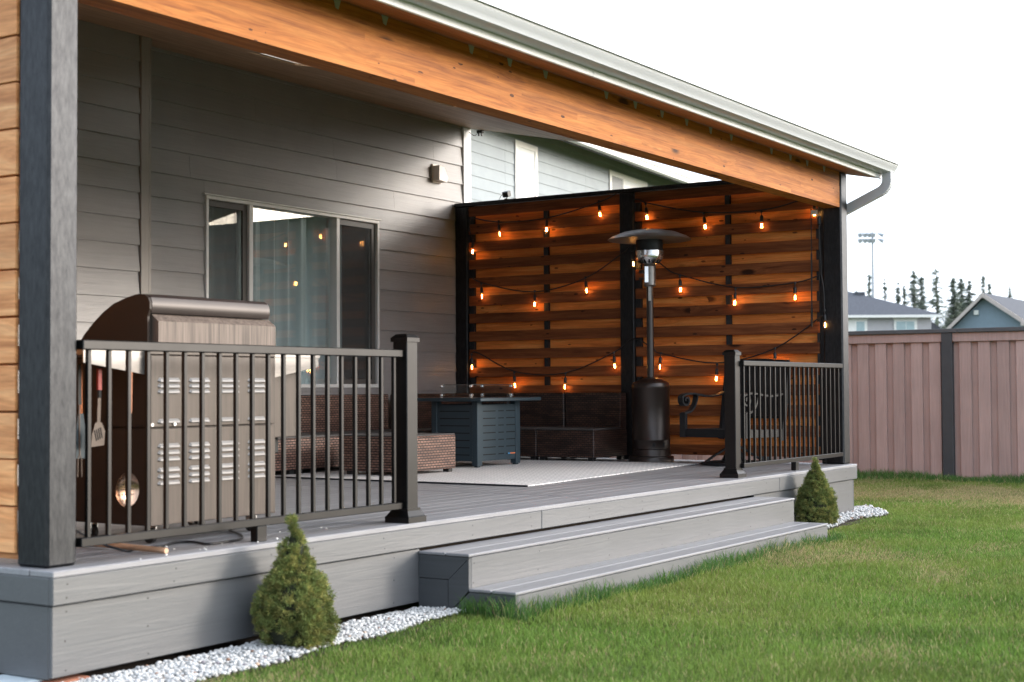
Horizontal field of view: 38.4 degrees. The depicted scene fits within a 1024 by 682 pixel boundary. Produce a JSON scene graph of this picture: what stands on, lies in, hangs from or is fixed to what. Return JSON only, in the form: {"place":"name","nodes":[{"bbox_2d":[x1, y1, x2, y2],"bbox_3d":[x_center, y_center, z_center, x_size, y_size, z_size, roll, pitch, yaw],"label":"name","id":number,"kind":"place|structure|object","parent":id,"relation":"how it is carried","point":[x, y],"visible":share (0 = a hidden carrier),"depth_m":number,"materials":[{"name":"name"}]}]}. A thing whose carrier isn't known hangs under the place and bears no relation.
{"place":"outdoors","nodes":[
{"label":"outdoors","id":0,"kind":"place"},
{"bbox_2d":[0,674,43,681],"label":"paver","id":1,"kind":"object","parent":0,"point":[7,678],"visible":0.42,"depth_m":5.77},
{"bbox_2d":[471,129,702,201],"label":"neighbor house","id":2,"kind":"structure","parent":0,"point":[520,166],"depth_m":24.54,"materials":[{"name":"grey"}]},
{"bbox_2d":[514,139,537,197],"bbox_3d":[0.235,-2.464,23.748,0.021,1.460,0.830,-1,-2,26],"label":"window","id":3,"kind":"structure","parent":2,"relation":"in","point":[526,155],"depth_m":23.75,"materials":[{"name":"white"}]},
{"bbox_2d":[609,170,647,189],"bbox_3d":[2.212,-2.465,27.786,0.021,1.300,1.920,-1,-2,26],"label":"window","id":4,"kind":"structure","parent":2,"relation":"in","point":[627,181],"depth_m":27.71,"materials":[{"name":"white"}]},
{"bbox_2d":[194,467,1023,681],"bbox_3d":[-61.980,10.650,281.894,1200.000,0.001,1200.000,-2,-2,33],"label":"lawn ground","id":5,"kind":"structure","parent":0,"point":[416,604],"depth_m":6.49,"materials":[{"name":"green plant"}]},
{"bbox_2d":[0,607,476,681],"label":"soil strip","id":6,"kind":"object","parent":5,"relation":"on","point":[153,661],"visible":0.22,"depth_m":6.51,"materials":[{"name":"black soil"}]},
{"bbox_2d":[42,674,89,681],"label":"wooden shim","id":7,"kind":"object","parent":6,"relation":"on","point":[71,678],"visible":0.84,"depth_m":5.80,"materials":[{"name":"brown wood"}]},
{"bbox_2d":[249,512,341,649],"bbox_3d":[-0.972,1.097,6.606,0.424,0.664,0.402,-2,-2,33],"label":"dwarf spruce","id":8,"kind":"object","parent":6,"relation":"on","point":[292,595],"visible":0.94,"depth_m":6.51,"materials":[{"name":"green plant"}]},
{"bbox_2d":[62,504,887,681],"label":"pebbles","id":9,"kind":"object","parent":6,"relation":"on","point":[215,662],"visible":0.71,"depth_m":6.35,"materials":[{"name":"white gravel"}]},
{"bbox_2d":[18,4,470,438],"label":"house","id":10,"kind":"structure","parent":5,"relation":"on","point":[311,217],"depth_m":13.37,"materials":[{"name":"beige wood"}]},
{"bbox_2d":[202,193,381,387],"bbox_3d":[-2.076,-0.375,13.527,0.281,1.950,2.516,-2,-2,33],"label":"window","id":11,"kind":"structure","parent":10,"relation":"in","point":[287,258],"depth_m":13.72,"materials":[{"name":"glass"}]},
{"bbox_2d":[0,457,856,679],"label":"deck","id":12,"kind":"structure","parent":5,"relation":"on","point":[93,608],"depth_m":7.68,"materials":[{"name":"grey wood"}]},
{"bbox_2d":[0,0,20,558],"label":"privacy screen","id":13,"kind":"object","parent":12,"relation":"on","point":[10,33],"visible":0.57,"depth_m":5.95,"materials":[{"name":"brown wood"}]},
{"bbox_2d":[92,543,167,553],"bbox_3d":[-1.744,0.901,6.476,0.625,0.034,0.027,-2,-2,33],"label":"wooden stick","id":14,"kind":"object","parent":12,"relation":"on","point":[142,548],"visible":0.5,"depth_m":6.38,"materials":[{"name":"brown wood"}]},
{"bbox_2d":[76,530,243,551],"bbox_3d":[-1.526,0.868,6.645,0.322,0.115,1.313,-1,-2,24],"label":"power cable","id":15,"kind":"object","parent":12,"relation":"on","point":[173,542],"visible":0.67,"depth_m":6.68,"materials":[{"name":"black rubber"}]},
{"bbox_2d":[76,294,319,542],"bbox_3d":[-1.634,0.369,7.173,0.542,1.146,1.543,-2,-2,33],"label":"gas grill","id":16,"kind":"object","parent":12,"relation":"on","point":[155,318],"visible":0.52,"depth_m":6.89,"materials":[{"name":"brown metal"}]},
{"bbox_2d":[76,364,81,476],"bbox_3d":[-1.918,0.353,6.529,0.011,0.500,0.030,-2,-2,33],"label":"barbecue fork","id":17,"kind":"object","parent":16,"relation":"hanging from","point":[79,394],"visible":1,"depth_m":6.52,"materials":[{"name":"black metal"}]},
{"bbox_2d":[76,364,84,458],"bbox_3d":[-1.926,0.314,6.573,0.016,0.420,0.052,-2,-2,33],"label":"grill brush","id":18,"kind":"object","parent":16,"relation":"hanging from","point":[82,438],"visible":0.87,"depth_m":6.57,"materials":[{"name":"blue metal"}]},
{"bbox_2d":[91,365,104,446],"bbox_3d":[-1.843,0.280,6.556,0.019,0.383,0.080,-2,-2,33],"label":"spatula","id":19,"kind":"object","parent":16,"relation":"hanging from","point":[98,436],"visible":0.88,"depth_m":6.55,"materials":[{"name":"metal"}]},
{"bbox_2d":[116,372,138,506],"bbox_3d":[-1.731,0.443,6.614,0.035,0.607,0.140,-2,-2,33],"label":"slotted spoon","id":20,"kind":"object","parent":16,"relation":"hanging from","point":[120,490],"visible":0.39,"depth_m":6.62,"materials":[{"name":"silver metal"}]},
{"bbox_2d":[76,334,425,546],"bbox_3d":[-1.136,0.433,6.892,0.156,0.994,2.273,-2,-2,33],"label":"deck railing","id":21,"kind":"object","parent":12,"relation":"on","point":[402,507],"visible":1,"depth_m":6.81,"materials":[{"name":"brown metal"}]},
{"bbox_2d":[275,437,295,474],"bbox_3d":[-2.301,0.777,12.082,0.800,0.654,0.720,-2,-2,33],"label":"sofa module","id":22,"kind":"object","parent":12,"relation":"on","point":[290,455],"visible":0.09,"depth_m":12.07,"materials":[{"name":"brown wicker"}]},
{"bbox_2d":[294,395,378,473],"bbox_3d":[-1.792,0.799,12.874,0.800,0.654,1.155,-2,-2,33],"label":"sofa module","id":23,"kind":"object","parent":12,"relation":"on","point":[320,434],"visible":0.18,"depth_m":12.59,"materials":[{"name":"brown wicker"}]},
{"bbox_2d":[330,394,431,432],"bbox_3d":[-1.222,0.825,13.762,0.800,0.654,0.945,-2,-2,33],"label":"sofa module","id":24,"kind":"object","parent":12,"relation":"on","point":[361,412],"visible":0.16,"depth_m":13.91,"materials":[{"name":"brown wicker"}]},
{"bbox_2d":[390,393,509,428],"bbox_3d":[-0.579,0.853,14.734,0.570,0.654,1.375,-2,-2,33],"label":"sofa module","id":25,"kind":"object","parent":12,"relation":"on","point":[424,418],"visible":0.08,"depth_m":14.67,"materials":[{"name":"brown wicker"}]},
{"bbox_2d":[18,0,899,568],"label":"patio roof","id":26,"kind":"structure","parent":12,"relation":"on","point":[480,64],"depth_m":8.01,"materials":[{"name":"brown wood"}]},
{"bbox_2d":[469,130,483,135],"bbox_3d":[-0.395,-2.237,15.836,0.202,0.081,0.050,-2,-2,33],"label":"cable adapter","id":27,"kind":"object","parent":26,"relation":"attached to","point":[480,131],"visible":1,"depth_m":15.79,"materials":[{"name":"black plastic"}]},
{"bbox_2d":[811,210,821,273],"bbox_3d":[2.785,-0.904,13.449,0.087,0.585,0.035,-2,-2,33],"label":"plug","id":28,"kind":"object","parent":26,"relation":"attached to","point":[813,212],"visible":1,"depth_m":13.44,"materials":[{"name":"plastic"}]},
{"bbox_2d":[275,459,698,486],"bbox_3d":[-0.015,1.100,12.548,2.469,0.012,3.370,-2,-2,33],"label":"rug","id":29,"kind":"object","parent":12,"relation":"on","point":[522,473],"visible":0.78,"depth_m":12.10,"materials":[{"name":"beige fabric"}]},
{"bbox_2d":[344,433,454,473],"bbox_3d":[-0.925,0.929,12.158,0.607,0.320,0.742,-2,-2,33],"label":"ottoman","id":30,"kind":"object","parent":29,"relation":"on","point":[435,451],"visible":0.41,"depth_m":11.97,"materials":[{"name":"brown wicker"}]},
{"bbox_2d":[417,397,540,467],"bbox_3d":[-0.326,0.818,13.326,0.778,0.610,1.000,-2,-2,33],"label":"fire table","id":31,"kind":"object","parent":29,"relation":"on","point":[483,432],"visible":0.9,"depth_m":13.06,"materials":[{"name":"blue metal"}]},
{"bbox_2d":[440,384,512,397],"bbox_3d":[-0.318,0.454,13.370,0.348,0.120,0.683,-2,-2,33],"label":"wind guard","id":32,"kind":"object","parent":31,"relation":"on","point":[482,395],"visible":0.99,"depth_m":13.29,"materials":[{"name":"clear glass"}]},
{"bbox_2d":[509,393,564,459],"bbox_3d":[0.134,0.847,14.697,0.660,0.654,0.665,-2,-2,33],"label":"sofa module","id":33,"kind":"object","parent":12,"relation":"on","point":[547,410],"visible":0.31,"depth_m":14.78,"materials":[{"name":"brown wicker"}]},
{"bbox_2d":[537,393,626,460],"bbox_3d":[0.683,0.833,14.345,0.635,0.654,0.665,-2,-2,33],"label":"sofa module","id":34,"kind":"object","parent":12,"relation":"on","point":[594,428],"visible":0.96,"depth_m":14.29,"materials":[{"name":"brown wicker"}]},
{"bbox_2d":[454,180,826,463],"bbox_3d":[1.157,-0.169,14.577,4.077,2.668,0.190,-2,-2,33],"label":"privacy screen","id":35,"kind":"object","parent":12,"relation":"on","point":[574,326],"visible":0.66,"depth_m":14.47,"materials":[{"name":"brown wood"}]},
{"bbox_2d":[499,191,510,199],"bbox_3d":[-0.089,-1.519,15.363,0.147,0.096,0.075,-2,-2,33],"label":"spotlight","id":36,"kind":"object","parent":35,"relation":"on","point":[506,194],"visible":1,"depth_m":15.32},
{"bbox_2d":[469,193,815,247],"bbox_3d":[1.164,-1.209,14.503,3.859,0.530,0.046,-2,-2,33],"label":"string light","id":37,"kind":"object","parent":35,"relation":"hanging from","point":[646,212],"visible":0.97,"depth_m":14.48,"materials":[{"name":"black"}]},
{"bbox_2d":[469,245,820,304],"bbox_3d":[1.184,-0.619,14.473,3.886,0.652,0.046,-2,-2,33],"label":"string light","id":38,"kind":"object","parent":35,"relation":"hanging from","point":[679,281],"visible":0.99,"depth_m":14.46,"materials":[{"name":"black"}]},
{"bbox_2d":[470,274,827,388],"bbox_3d":[1.214,-0.039,14.438,3.934,1.052,0.046,-2,-2,33],"label":"string light","id":39,"kind":"object","parent":35,"relation":"hanging from","point":[661,353],"visible":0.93,"depth_m":14.28,"materials":[{"name":"black"}]},
{"bbox_2d":[811,209,812,326],"bbox_3d":[2.738,-0.671,13.463,0.020,1.080,0.023,1,-2,-35],"label":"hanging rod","id":40,"kind":"object","parent":35,"relation":"hanging from","point":[811,277],"visible":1,"depth_m":13.45,"materials":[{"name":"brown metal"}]},
{"bbox_2d":[608,229,690,462],"bbox_3d":[1.313,0.040,13.966,0.796,2.209,0.796,-2,-2,33],"label":"patio heater","id":41,"kind":"object","parent":12,"relation":"on","point":[650,417],"visible":1,"depth_m":13.82,"materials":[{"name":"brown metal"}]},
{"bbox_2d":[678,359,790,465],"bbox_3d":[2.030,0.636,13.362,0.715,0.961,0.766,1,-3,-42],"label":"swivel chair","id":42,"kind":"object","parent":12,"relation":"on","point":[719,433],"visible":0.52,"depth_m":13.38,"materials":[{"name":"black metal"}]},
{"bbox_2d":[720,350,842,477],"bbox_3d":[2.302,0.590,12.360,0.159,0.994,2.320,-2,-2,33],"label":"deck railing","id":43,"kind":"object","parent":12,"relation":"on","point":[734,465],"visible":1,"depth_m":12.01,"materials":[{"name":"brown metal"}]},
{"bbox_2d":[603,327,1023,478],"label":"fence","id":44,"kind":"object","parent":5,"relation":"on","point":[943,401],"visible":0.2,"depth_m":18.16,"materials":[{"name":"brown wood"}]},
{"bbox_2d":[828,513,892,530],"bbox_3d":[2.633,1.558,12.700,0.840,0.036,2.930,-2,-2,33],"label":"soil patch","id":45,"kind":"object","parent":5,"relation":"on","point":[849,521],"depth_m":12.49,"materials":[{"name":"brown soil"}]},
{"bbox_2d":[794,456,839,527],"bbox_3d":[2.483,1.249,12.024,0.392,0.620,0.403,-2,-2,33],"label":"dwarf spruce","id":46,"kind":"object","parent":45,"relation":"on","point":[816,502],"visible":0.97,"depth_m":11.93,"materials":[{"name":"green plant"}]},
{"bbox_2d":[866,275,871,296],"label":"conifer","id":47,"kind":"object","parent":5,"relation":"on","point":[869,289],"visible":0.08,"depth_m":168.14,"materials":[{"name":"green plant"}]},
{"bbox_2d":[858,232,883,297],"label":"floodlight mast","id":48,"kind":"object","parent":5,"relation":"on","point":[872,240],"visible":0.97,"depth_m":149.86,"materials":[{"name":"grey metal"}]},
{"bbox_2d":[882,274,887,300],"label":"conifer","id":49,"kind":"object","parent":5,"relation":"on","point":[885,290],"visible":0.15,"depth_m":172.15,"materials":[{"name":"green plant"}]},
{"bbox_2d":[894,283,901,303],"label":"conifer","id":50,"kind":"object","parent":5,"relation":"on","point":[898,296],"visible":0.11,"depth_m":170.15,"materials":[{"name":"green plant"}]},
{"bbox_2d":[900,286,908,305],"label":"conifer","id":51,"kind":"object","parent":5,"relation":"on","point":[904,296],"visible":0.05,"depth_m":176.09,"materials":[{"name":"green plant"}]},
{"bbox_2d":[906,266,922,308],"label":"conifer","id":52,"kind":"object","parent":5,"relation":"on","point":[913,294],"visible":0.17,"depth_m":168.14,"materials":[{"name":"green plant"}]},
{"bbox_2d":[916,277,932,321],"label":"conifer","id":53,"kind":"object","parent":5,"relation":"on","point":[921,295],"visible":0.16,"depth_m":171.97,"materials":[{"name":"green plant"}]},
{"bbox_2d":[925,269,949,328],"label":"conifer","id":54,"kind":"object","parent":5,"relation":"on","point":[937,300],"visible":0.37,"depth_m":165.07,"materials":[{"name":"green plant"}]},
{"bbox_2d":[940,277,963,328],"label":"conifer","id":55,"kind":"object","parent":5,"relation":"on","point":[954,309],"visible":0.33,"depth_m":169.94,"materials":[{"name":"green plant"}]},
{"bbox_2d":[947,276,966,319],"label":"conifer","id":56,"kind":"object","parent":5,"relation":"on","point":[960,286],"visible":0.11,"depth_m":175.98,"materials":[{"name":"green plant"}]},
{"bbox_2d":[961,280,977,310],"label":"conifer","id":57,"kind":"object","parent":5,"relation":"on","point":[969,296],"visible":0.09,"depth_m":172.06,"materials":[{"name":"green plant"}]},
{"bbox_2d":[978,276,985,295],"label":"conifer","id":58,"kind":"object","parent":5,"relation":"on","point":[983,285],"visible":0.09,"depth_m":174.11,"materials":[{"name":"green plant"}]},
{"bbox_2d":[986,284,991,293],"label":"conifer","id":59,"kind":"object","parent":5,"relation":"on","point":[989,288],"visible":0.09,"depth_m":171.13,"materials":[{"name":"green plant"}]},
{"bbox_2d":[1007,286,1015,297],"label":"conifer","id":60,"kind":"object","parent":5,"relation":"on","point":[1009,294],"visible":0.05,"depth_m":178.16,"materials":[{"name":"green plant"}]},
{"bbox_2d":[486,0,1023,328],"label":"sky","id":61,"kind":"structure","parent":0,"point":[934,89],"materials":[{"name":"white"}]},
{"bbox_2d":[848,291,942,330],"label":"hip roof house","id":62,"kind":"structure","parent":0,"point":[866,313],"depth_m":75.31,"materials":[{"name":"grey"}]},
{"bbox_2d":[848,318,867,330],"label":"window","id":63,"kind":"structure","parent":62,"relation":"in","point":[854,324],"depth_m":75.25,"materials":[{"name":"white glass"}]},
{"bbox_2d":[892,318,917,329],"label":"window","id":64,"kind":"structure","parent":62,"relation":"in","point":[899,323],"depth_m":75.25,"materials":[{"name":"white glass"}]},
{"bbox_2d":[946,293,1023,328],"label":"gable house","id":65,"kind":"structure","parent":0,"point":[983,310],"depth_m":60.18,"materials":[{"name":"blue"}]}
]}

